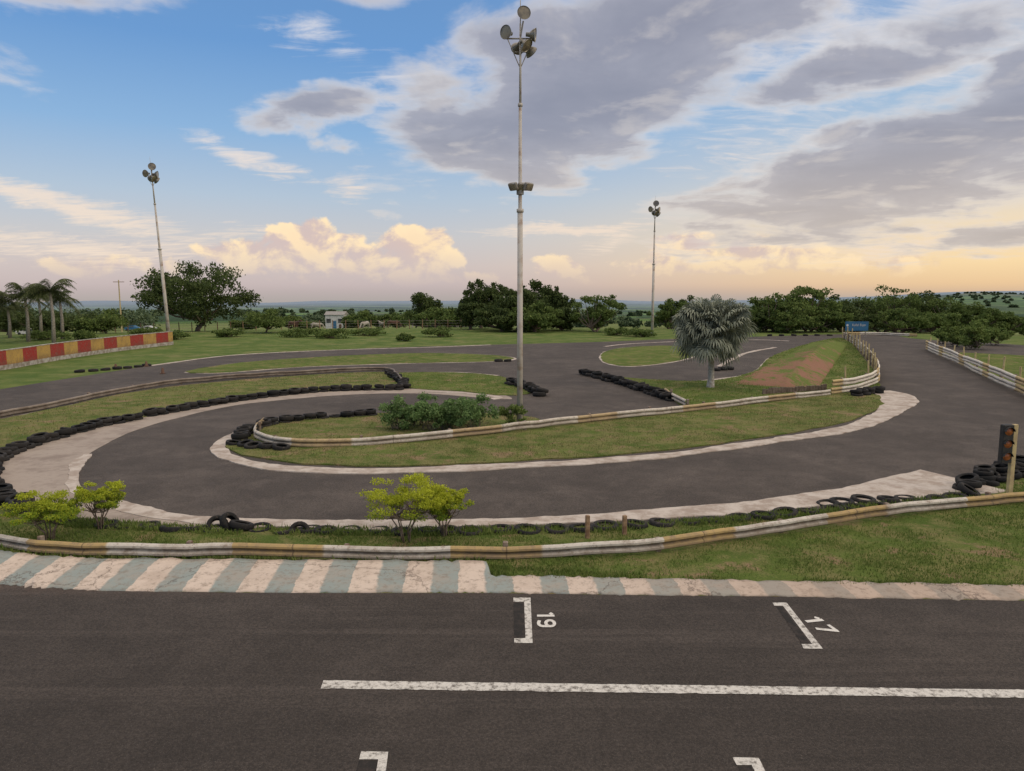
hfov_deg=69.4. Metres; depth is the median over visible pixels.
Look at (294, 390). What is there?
tyre
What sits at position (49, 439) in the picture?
tyre
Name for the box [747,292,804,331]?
tree
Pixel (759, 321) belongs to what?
tree
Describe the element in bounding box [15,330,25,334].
parked car
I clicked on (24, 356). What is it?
wall
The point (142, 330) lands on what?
bush
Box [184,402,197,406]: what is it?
tyre
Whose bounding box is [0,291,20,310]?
palm tree
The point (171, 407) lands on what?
tyre
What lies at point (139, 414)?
tyre
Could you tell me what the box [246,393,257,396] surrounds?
tyre
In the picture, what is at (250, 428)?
tyre
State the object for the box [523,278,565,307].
tree
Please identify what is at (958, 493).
tyre
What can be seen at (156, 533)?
grass
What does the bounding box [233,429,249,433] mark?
tyre
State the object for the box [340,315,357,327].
tree
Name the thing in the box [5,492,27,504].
tyre
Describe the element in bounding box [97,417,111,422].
tyre
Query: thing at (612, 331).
bush
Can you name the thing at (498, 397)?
kerb
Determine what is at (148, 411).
tyre
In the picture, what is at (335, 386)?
tyre
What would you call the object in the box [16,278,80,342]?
palm tree
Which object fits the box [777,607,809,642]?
grid marking
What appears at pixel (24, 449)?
tyre
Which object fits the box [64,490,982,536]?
grass
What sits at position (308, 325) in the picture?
tree
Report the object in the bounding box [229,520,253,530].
tyre
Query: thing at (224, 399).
tyre
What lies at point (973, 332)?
bush
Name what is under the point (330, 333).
bush
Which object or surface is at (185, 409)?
tyre
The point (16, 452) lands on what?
tyre
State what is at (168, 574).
kerb
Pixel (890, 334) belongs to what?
guard rail
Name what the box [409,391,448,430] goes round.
bush
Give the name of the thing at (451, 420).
bush
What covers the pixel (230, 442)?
tyre
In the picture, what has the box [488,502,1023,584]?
grass
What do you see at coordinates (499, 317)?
tree
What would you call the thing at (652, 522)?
tyre
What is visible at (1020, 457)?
tyre
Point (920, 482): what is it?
kerb
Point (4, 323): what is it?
tree
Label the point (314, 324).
cow
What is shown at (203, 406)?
tyre
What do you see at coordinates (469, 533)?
tyre
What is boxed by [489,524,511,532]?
tyre
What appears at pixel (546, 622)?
grid number
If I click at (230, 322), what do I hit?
fence
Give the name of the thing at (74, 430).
tyre
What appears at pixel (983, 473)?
tyre
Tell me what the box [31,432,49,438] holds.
tyre
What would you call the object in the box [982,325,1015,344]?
bush
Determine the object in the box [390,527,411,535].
tyre
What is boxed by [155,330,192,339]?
bush
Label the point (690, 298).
tree
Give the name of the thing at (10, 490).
tyre
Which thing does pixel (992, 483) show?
tyre
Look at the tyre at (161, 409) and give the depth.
30.04 m
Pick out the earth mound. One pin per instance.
(812, 363)
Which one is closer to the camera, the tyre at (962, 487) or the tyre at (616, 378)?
the tyre at (962, 487)
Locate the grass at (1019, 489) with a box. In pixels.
[992,480,1023,492]
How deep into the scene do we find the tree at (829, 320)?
90.08 m
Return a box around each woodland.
[0,304,971,332]
[38,291,1023,316]
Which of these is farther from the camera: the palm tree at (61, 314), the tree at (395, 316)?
the tree at (395, 316)
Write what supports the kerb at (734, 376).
on the ground at (202, 343)
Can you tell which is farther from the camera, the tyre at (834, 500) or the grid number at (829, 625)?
the tyre at (834, 500)
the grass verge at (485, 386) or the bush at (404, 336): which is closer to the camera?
the grass verge at (485, 386)
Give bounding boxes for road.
[0,584,1023,770]
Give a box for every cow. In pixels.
[288,320,301,328]
[310,322,324,328]
[359,321,369,327]
[387,320,401,327]
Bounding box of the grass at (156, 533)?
[0,512,912,556]
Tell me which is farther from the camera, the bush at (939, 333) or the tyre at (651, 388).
the bush at (939, 333)
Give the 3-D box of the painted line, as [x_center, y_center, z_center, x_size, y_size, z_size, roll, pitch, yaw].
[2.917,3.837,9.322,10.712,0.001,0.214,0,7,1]
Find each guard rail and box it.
[0,367,401,416]
[0,492,1023,559]
[253,389,830,446]
[664,388,688,404]
[831,327,879,393]
[843,332,916,336]
[925,337,1023,393]
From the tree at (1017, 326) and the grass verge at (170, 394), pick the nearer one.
the grass verge at (170, 394)
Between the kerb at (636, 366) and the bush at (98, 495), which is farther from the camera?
the kerb at (636, 366)
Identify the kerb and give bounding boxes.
[0,550,1023,600]
[65,454,1005,530]
[152,345,479,365]
[185,353,516,373]
[209,390,918,473]
[426,391,502,399]
[599,347,692,366]
[603,340,784,346]
[701,359,766,380]
[718,347,776,365]
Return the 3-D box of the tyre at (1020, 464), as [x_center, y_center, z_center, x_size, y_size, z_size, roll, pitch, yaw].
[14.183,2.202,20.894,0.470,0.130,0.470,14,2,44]
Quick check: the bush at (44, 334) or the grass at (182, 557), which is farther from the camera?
the bush at (44, 334)
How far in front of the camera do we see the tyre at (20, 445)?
23.06 m
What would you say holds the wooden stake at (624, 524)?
on the ground at (202, 343)
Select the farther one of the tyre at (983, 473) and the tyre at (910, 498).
the tyre at (983, 473)
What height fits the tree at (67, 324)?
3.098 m
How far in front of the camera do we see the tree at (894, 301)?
97.51 m
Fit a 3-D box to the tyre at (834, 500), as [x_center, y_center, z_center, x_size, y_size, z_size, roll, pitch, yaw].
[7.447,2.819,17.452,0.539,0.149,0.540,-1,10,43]
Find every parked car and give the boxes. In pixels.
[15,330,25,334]
[124,325,139,330]
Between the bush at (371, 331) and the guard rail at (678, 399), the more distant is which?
the bush at (371, 331)
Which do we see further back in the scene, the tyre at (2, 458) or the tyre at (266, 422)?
the tyre at (266, 422)
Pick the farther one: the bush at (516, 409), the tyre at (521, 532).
the bush at (516, 409)
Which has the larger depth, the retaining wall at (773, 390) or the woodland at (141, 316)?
the woodland at (141, 316)
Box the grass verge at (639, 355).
[601,346,691,365]
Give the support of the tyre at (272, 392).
on the tyre
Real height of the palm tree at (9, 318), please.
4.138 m
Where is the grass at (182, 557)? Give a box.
[0,543,485,561]
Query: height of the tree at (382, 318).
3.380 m
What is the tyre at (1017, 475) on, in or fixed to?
on the tyre
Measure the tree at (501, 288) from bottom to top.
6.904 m
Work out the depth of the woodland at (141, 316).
211.71 m
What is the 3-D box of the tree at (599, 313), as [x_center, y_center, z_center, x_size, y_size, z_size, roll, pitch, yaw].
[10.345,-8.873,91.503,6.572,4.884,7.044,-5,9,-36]
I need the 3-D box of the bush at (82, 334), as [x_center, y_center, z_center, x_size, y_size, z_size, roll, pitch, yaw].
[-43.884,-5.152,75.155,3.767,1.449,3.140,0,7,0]
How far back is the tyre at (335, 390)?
37.09 m
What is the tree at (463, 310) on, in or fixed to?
on the ground at (202, 343)
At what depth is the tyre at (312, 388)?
36.67 m
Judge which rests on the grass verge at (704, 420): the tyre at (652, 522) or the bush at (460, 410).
the bush at (460, 410)
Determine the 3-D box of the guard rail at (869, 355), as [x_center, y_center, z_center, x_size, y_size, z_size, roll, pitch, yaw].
[26.280,-2.857,56.464,2.484,1.606,47.043,3,8,24]
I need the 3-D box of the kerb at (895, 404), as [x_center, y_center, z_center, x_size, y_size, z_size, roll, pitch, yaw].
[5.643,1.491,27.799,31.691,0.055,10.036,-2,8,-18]
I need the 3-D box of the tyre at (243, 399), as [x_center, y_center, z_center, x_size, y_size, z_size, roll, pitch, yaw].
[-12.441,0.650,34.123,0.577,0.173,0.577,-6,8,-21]
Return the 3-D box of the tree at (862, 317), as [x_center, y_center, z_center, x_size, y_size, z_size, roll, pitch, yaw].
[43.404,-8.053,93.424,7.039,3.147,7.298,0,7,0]
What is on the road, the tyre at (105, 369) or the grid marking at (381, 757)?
the grid marking at (381, 757)
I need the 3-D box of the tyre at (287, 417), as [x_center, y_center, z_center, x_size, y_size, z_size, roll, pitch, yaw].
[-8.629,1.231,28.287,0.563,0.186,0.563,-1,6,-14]
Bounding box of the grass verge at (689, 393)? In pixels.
[624,338,880,405]
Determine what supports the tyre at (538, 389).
on the tyre at (539, 394)
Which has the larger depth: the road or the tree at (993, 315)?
the tree at (993, 315)
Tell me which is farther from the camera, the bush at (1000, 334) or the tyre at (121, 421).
the bush at (1000, 334)
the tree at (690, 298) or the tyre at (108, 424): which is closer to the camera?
the tyre at (108, 424)
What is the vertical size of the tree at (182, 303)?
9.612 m
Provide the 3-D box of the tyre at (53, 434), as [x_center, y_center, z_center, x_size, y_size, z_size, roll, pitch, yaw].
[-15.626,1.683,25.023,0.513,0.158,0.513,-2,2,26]
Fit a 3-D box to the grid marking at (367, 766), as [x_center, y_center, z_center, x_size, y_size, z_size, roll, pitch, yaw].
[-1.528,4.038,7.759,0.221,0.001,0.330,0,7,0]
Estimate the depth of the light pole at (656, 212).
86.23 m
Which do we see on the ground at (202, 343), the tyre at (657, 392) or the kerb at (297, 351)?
the kerb at (297, 351)
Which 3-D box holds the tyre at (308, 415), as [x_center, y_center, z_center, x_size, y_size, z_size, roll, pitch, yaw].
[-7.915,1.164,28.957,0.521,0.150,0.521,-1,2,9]
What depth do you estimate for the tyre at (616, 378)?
40.02 m
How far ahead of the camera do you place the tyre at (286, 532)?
15.35 m
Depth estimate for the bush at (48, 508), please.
14.78 m
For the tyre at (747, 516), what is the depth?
16.46 m
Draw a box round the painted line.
[321,680,1023,697]
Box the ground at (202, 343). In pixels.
[0,291,1023,600]
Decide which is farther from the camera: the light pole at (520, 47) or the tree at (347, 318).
the tree at (347, 318)
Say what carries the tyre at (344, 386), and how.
on the tyre
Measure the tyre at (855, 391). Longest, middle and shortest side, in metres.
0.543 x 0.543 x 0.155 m
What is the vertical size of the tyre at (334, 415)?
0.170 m
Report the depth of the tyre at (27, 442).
23.67 m
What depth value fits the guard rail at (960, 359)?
43.81 m
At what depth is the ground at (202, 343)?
15.92 m
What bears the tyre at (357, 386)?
on the tyre
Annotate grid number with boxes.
[537,612,555,626]
[805,616,838,631]
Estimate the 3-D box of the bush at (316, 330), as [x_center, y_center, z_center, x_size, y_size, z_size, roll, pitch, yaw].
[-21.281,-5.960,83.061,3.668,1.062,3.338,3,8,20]
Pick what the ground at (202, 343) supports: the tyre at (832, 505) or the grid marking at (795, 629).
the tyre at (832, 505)
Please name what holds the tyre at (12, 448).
on the tyre at (16, 452)
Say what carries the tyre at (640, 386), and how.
on the tyre
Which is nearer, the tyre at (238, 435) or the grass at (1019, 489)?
the grass at (1019, 489)
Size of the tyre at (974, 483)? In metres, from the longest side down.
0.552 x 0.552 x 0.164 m
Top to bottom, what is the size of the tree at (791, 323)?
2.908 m
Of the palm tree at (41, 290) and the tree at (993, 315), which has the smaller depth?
the palm tree at (41, 290)
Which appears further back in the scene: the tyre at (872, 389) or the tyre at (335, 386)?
the tyre at (335, 386)
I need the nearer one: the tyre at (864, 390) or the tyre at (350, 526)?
the tyre at (350, 526)
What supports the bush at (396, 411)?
on the grass verge at (704, 420)
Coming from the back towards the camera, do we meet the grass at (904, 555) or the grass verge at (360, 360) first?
the grass verge at (360, 360)
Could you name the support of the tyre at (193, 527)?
on the ground at (202, 343)
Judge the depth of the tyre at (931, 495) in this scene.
17.89 m
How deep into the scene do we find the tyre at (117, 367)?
47.56 m
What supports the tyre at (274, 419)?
on the tyre
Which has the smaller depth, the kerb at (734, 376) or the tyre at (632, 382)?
the tyre at (632, 382)
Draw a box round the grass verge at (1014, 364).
[938,350,1023,386]
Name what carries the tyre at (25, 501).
on the tyre
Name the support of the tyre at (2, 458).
on the tyre
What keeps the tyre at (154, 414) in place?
on the grass verge at (170, 394)
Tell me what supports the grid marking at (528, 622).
on the road
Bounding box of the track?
[0,334,1023,528]
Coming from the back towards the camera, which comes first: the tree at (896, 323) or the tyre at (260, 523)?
the tree at (896, 323)
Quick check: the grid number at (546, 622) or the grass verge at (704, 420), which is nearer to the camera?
the grid number at (546, 622)
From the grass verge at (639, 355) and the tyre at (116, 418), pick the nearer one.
the tyre at (116, 418)
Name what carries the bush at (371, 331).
on the ground at (202, 343)
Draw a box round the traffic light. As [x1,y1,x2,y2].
[997,424,1018,492]
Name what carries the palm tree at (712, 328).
on the grass verge at (689, 393)
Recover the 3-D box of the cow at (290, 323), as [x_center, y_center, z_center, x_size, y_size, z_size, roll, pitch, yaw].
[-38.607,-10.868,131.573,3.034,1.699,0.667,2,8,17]
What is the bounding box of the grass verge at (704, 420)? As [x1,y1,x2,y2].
[225,392,883,466]
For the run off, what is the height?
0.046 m
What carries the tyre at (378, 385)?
on the tyre
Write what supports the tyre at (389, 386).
on the tyre
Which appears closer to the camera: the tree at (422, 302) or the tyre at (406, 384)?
the tyre at (406, 384)
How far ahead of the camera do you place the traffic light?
18.04 m
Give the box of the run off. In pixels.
[0,389,511,529]
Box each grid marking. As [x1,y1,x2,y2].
[356,761,376,770]
[359,751,387,770]
[513,598,532,642]
[513,603,524,637]
[733,757,764,770]
[738,766,752,770]
[773,603,822,648]
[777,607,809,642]
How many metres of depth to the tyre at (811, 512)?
16.75 m
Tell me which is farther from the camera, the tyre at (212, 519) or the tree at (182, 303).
the tree at (182, 303)
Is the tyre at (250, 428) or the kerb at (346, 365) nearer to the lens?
the tyre at (250, 428)
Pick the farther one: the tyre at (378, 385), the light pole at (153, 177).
the light pole at (153, 177)
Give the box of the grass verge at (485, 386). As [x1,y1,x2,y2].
[389,372,529,395]
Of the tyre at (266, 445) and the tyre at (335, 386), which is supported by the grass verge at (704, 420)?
the tyre at (266, 445)
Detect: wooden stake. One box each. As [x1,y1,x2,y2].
[585,515,589,538]
[622,515,626,534]
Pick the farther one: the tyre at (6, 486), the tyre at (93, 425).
the tyre at (93, 425)
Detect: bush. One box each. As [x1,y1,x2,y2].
[0,489,93,539]
[19,329,67,339]
[56,329,98,339]
[67,479,126,529]
[127,327,162,334]
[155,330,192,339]
[211,327,246,336]
[277,327,316,337]
[304,328,339,334]
[312,328,352,338]
[350,326,385,335]
[356,472,454,542]
[377,394,413,429]
[395,333,415,340]
[405,402,422,425]
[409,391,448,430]
[412,484,474,536]
[421,325,453,336]
[432,399,463,429]
[441,396,467,420]
[449,392,498,427]
[498,404,527,422]
[604,327,628,334]
[622,327,656,336]
[931,326,950,343]
[945,326,963,346]
[958,318,990,349]
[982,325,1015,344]
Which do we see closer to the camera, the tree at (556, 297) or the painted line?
the painted line
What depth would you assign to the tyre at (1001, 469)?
20.08 m
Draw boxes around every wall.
[0,331,173,369]
[762,384,826,393]
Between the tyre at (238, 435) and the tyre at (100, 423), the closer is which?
the tyre at (238, 435)
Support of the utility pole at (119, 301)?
on the ground at (202, 343)
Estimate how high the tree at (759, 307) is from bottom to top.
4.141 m
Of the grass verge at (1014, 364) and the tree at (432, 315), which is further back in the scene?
the tree at (432, 315)
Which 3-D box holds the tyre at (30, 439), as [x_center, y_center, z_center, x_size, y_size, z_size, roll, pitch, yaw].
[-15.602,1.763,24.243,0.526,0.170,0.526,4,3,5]
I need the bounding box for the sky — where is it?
[0,0,1023,302]
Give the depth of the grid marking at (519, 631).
11.29 m
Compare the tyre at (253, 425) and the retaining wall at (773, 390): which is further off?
the retaining wall at (773, 390)
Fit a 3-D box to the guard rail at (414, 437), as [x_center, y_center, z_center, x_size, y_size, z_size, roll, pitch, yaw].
[3.677,1.163,29.308,26.317,0.486,4.912,-2,8,-18]
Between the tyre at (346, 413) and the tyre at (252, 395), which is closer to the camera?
the tyre at (346, 413)
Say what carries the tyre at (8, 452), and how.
on the tyre
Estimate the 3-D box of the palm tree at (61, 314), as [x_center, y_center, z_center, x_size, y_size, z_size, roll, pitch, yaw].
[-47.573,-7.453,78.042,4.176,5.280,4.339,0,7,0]
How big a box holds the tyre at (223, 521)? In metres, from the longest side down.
0.476 x 0.476 x 0.153 m
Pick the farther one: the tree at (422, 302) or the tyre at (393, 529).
the tree at (422, 302)
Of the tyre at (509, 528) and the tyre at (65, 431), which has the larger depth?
the tyre at (65, 431)
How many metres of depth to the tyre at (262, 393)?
34.79 m
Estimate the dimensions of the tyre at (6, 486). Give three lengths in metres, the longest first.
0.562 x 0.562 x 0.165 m
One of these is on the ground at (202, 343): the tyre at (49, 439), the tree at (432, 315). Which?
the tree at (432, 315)
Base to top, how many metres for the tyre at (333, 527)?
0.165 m
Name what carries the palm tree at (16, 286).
on the ground at (202, 343)
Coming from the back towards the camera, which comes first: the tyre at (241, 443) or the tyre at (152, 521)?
the tyre at (241, 443)
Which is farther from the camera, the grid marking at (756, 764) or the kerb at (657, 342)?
the kerb at (657, 342)
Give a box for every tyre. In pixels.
[0,446,17,450]
[0,449,11,454]
[0,455,4,461]
[0,483,12,491]
[0,489,15,495]
[0,492,17,501]
[5,443,26,447]
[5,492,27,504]
[8,496,34,508]
[11,441,29,445]
[12,449,19,454]
[18,447,26,452]
[26,436,45,442]
[26,443,35,448]
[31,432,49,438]
[42,432,58,437]
[42,437,51,442]
[52,517,78,524]
[54,428,72,434]
[60,427,76,432]
[71,424,87,430]
[74,369,84,372]
[79,422,95,428]
[87,419,102,425]
[88,369,98,371]
[94,519,118,528]
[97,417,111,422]
[100,367,110,370]
[103,422,112,425]
[106,416,121,421]
[112,366,121,369]
[113,420,125,423]
[122,414,134,419]
[135,412,143,417]
[138,520,160,529]
[142,407,157,414]
[144,413,157,416]
[151,407,165,412]
[159,524,182,532]
[166,405,178,410]
[166,408,179,412]
[178,403,189,408]
[180,407,190,410]
[183,525,204,530]
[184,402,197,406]
[197,400,208,404]
[197,404,209,407]
[206,515,227,529]
[208,398,220,402]
[216,397,228,401]
[219,512,239,529]
[225,439,238,445]
[226,395,238,400]
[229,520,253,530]
[231,432,248,438]
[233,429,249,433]
[236,426,252,431]
[237,439,252,446]
[238,397,248,400]
[242,424,258,428]
[244,441,260,448]
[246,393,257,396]
[248,522,270,531]
[256,392,266,395]
[256,418,270,424]
[259,442,273,449]
[263,417,277,421]
[267,390,278,394]
[272,443,290,450]
[274,527,296,534]
[279,389,288,393]
[279,414,293,420]
[289,387,300,392]
[289,521,309,529]
[294,415,304,419]
[298,524,321,533]
[300,387,308,391]
[303,413,315,417]
[308,386,318,390]
[314,525,336,534]
[315,412,326,416]
[319,386,330,389]
[329,388,340,391]
[329,414,340,417]
[331,385,340,388]
[340,411,353,415]
[340,525,359,533]
[341,384,351,388]
[353,385,362,388]
[353,409,365,414]
[361,384,371,387]
[366,408,375,413]
[369,526,388,533]
[374,384,383,387]
[385,384,395,388]
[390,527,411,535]
[400,383,410,386]
[418,526,436,533]
[437,525,457,534]
[457,525,481,535]
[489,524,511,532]
[514,523,540,534]
[533,392,545,396]
[536,387,548,392]
[544,523,569,533]
[569,523,594,532]
[592,519,618,530]
[613,376,624,380]
[627,380,638,384]
[627,519,647,528]
[637,384,648,387]
[647,386,660,389]
[649,517,674,527]
[655,389,667,394]
[659,392,671,396]
[665,396,673,401]
[679,518,700,525]
[700,516,721,522]
[727,512,751,520]
[750,510,775,520]
[773,506,798,517]
[796,507,818,514]
[816,499,839,507]
[821,504,843,512]
[828,497,854,506]
[840,503,864,509]
[850,389,861,392]
[850,393,862,395]
[850,494,876,502]
[856,388,868,392]
[863,387,875,391]
[873,386,884,390]
[876,495,898,503]
[894,494,915,501]
[926,494,947,499]
[942,492,967,497]
[952,483,959,490]
[955,473,979,482]
[957,479,981,487]
[957,482,980,495]
[973,464,995,472]
[973,468,993,475]
[979,475,996,480]
[980,478,999,486]
[991,463,1007,472]
[993,461,1016,467]
[996,477,1014,481]
[1001,471,1021,479]
[1015,461,1023,466]
[1016,454,1023,462]
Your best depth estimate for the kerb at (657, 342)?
71.11 m
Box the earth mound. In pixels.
[731,341,846,386]
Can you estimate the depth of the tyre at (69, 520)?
16.01 m
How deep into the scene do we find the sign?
81.10 m
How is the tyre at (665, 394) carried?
on the tyre
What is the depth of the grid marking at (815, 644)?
10.99 m
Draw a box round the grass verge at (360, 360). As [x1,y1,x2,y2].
[185,353,513,372]
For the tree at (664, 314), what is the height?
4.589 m
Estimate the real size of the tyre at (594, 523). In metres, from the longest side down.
0.591 x 0.591 x 0.166 m
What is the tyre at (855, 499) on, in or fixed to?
on the ground at (202, 343)
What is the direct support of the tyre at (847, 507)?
on the ground at (202, 343)
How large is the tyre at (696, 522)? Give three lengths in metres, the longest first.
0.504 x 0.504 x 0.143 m
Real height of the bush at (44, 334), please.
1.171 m
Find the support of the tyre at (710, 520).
on the ground at (202, 343)
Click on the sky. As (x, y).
(318, 150)
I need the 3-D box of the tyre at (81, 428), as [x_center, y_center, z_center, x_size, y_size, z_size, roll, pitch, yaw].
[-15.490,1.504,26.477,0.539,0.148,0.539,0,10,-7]
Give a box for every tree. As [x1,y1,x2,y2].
[0,282,58,341]
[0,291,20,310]
[0,302,35,337]
[0,303,37,334]
[7,310,67,332]
[12,289,58,331]
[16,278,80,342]
[36,290,82,338]
[46,312,101,331]
[69,308,129,333]
[130,259,261,330]
[228,319,259,329]
[242,308,287,332]
[282,315,307,327]
[300,320,318,328]
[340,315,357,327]
[349,310,378,327]
[370,314,391,327]
[383,312,407,327]
[400,310,428,327]
[410,292,442,327]
[412,306,456,326]
[439,311,461,326]
[453,302,487,328]
[458,278,498,327]
[471,305,516,331]
[481,282,510,324]
[490,288,549,329]
[508,301,564,331]
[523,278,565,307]
[544,286,575,308]
[549,306,580,329]
[568,294,627,331]
[646,298,687,328]
[669,295,699,320]
[671,294,758,387]
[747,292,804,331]
[750,312,773,331]
[752,303,775,330]
[764,310,819,332]
[783,285,845,330]
[805,307,853,331]
[816,294,878,331]
[838,309,888,331]
[848,284,923,331]
[869,308,935,332]
[898,290,944,332]
[905,311,967,333]
[925,297,985,326]
[951,305,1018,327]
[986,315,1023,334]
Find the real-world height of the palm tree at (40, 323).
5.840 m
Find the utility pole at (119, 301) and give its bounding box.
[118,280,122,331]
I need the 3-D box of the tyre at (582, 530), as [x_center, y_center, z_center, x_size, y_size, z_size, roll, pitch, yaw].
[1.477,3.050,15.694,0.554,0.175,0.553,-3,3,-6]
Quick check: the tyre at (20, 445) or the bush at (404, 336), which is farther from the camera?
the bush at (404, 336)
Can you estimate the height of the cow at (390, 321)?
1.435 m
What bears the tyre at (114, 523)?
on the ground at (202, 343)
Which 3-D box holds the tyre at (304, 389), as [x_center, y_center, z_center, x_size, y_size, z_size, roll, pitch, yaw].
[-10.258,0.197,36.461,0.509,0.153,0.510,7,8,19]
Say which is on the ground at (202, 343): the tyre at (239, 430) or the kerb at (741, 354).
the kerb at (741, 354)
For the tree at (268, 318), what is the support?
on the ground at (202, 343)
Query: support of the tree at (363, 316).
on the ground at (202, 343)
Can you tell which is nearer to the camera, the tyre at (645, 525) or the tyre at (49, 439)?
the tyre at (645, 525)
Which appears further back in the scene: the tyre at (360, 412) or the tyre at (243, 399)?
the tyre at (243, 399)
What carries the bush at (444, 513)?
on the ground at (202, 343)
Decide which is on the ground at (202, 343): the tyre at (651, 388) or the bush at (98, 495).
the bush at (98, 495)
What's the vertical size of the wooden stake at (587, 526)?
0.579 m
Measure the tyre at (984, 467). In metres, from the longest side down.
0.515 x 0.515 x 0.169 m
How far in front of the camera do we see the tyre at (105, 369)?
46.95 m
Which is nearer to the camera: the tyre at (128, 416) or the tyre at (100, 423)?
the tyre at (100, 423)
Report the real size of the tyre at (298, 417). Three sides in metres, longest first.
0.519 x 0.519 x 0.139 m
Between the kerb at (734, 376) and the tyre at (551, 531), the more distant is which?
the kerb at (734, 376)
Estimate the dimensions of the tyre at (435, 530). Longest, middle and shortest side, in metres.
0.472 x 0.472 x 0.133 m
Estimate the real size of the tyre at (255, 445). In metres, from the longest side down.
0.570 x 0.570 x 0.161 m
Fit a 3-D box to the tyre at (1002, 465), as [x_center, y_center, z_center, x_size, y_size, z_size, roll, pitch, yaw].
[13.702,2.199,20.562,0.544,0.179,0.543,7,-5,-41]
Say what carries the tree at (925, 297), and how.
on the ground at (202, 343)
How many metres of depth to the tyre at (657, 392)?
34.84 m
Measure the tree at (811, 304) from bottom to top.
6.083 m
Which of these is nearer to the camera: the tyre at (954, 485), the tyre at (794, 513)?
the tyre at (794, 513)
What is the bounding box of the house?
[324,311,347,327]
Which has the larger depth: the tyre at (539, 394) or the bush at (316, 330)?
the bush at (316, 330)
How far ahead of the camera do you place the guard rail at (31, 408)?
39.56 m
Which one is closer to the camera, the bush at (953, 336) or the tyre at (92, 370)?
the tyre at (92, 370)
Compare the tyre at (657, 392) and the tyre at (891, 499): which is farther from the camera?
the tyre at (657, 392)
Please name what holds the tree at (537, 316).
on the ground at (202, 343)
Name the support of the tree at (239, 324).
on the ground at (202, 343)
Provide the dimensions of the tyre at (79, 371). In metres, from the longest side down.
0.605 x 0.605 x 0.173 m
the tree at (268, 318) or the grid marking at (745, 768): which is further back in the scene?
the tree at (268, 318)
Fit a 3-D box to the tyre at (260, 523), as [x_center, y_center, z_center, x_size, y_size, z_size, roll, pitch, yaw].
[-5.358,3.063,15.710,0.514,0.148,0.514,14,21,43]
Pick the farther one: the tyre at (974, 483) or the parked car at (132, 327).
the parked car at (132, 327)
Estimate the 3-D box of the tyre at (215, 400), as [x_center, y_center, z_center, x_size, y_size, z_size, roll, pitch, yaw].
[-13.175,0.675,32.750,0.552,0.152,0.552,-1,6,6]
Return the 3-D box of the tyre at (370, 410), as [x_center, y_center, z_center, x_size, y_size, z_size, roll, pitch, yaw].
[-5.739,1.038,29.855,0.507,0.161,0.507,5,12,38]
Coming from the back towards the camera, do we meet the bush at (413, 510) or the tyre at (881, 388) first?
the tyre at (881, 388)
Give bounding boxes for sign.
[845,321,868,336]
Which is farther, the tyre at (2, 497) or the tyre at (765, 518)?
the tyre at (2, 497)
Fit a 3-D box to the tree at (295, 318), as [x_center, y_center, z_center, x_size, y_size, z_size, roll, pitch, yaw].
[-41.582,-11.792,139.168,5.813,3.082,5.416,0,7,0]
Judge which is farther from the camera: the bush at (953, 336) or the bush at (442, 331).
the bush at (442, 331)
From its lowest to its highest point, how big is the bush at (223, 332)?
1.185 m
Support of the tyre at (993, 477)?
on the ground at (202, 343)
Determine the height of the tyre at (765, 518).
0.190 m
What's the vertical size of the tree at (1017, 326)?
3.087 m
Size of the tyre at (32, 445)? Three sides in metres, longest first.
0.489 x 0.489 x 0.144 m
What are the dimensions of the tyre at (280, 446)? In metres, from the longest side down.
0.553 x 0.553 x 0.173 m
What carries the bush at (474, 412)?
on the grass verge at (704, 420)
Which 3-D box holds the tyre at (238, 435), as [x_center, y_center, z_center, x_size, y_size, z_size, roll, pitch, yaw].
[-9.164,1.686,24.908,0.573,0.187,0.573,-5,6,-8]
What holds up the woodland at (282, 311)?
on the ground at (202, 343)
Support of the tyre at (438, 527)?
on the ground at (202, 343)
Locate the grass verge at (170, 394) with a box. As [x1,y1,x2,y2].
[0,372,397,446]
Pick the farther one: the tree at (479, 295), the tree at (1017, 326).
the tree at (479, 295)
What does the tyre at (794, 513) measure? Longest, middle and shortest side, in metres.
0.581 x 0.581 x 0.169 m
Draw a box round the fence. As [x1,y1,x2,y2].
[64,319,461,332]
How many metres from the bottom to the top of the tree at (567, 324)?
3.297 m
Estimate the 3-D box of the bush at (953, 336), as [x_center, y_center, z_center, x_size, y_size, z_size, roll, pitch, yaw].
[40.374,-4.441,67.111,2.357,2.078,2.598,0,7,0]
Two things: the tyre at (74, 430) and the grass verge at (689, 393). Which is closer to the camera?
the tyre at (74, 430)
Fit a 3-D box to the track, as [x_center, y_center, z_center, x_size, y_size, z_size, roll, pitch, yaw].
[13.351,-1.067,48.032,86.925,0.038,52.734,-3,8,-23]
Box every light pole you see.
[142,163,169,330]
[500,0,536,421]
[648,200,660,332]
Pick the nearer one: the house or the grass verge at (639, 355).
the grass verge at (639, 355)
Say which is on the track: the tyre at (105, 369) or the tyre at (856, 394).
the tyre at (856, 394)
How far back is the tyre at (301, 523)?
15.53 m
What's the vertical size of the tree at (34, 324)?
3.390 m
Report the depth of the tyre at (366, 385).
37.39 m
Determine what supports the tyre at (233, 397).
on the tyre

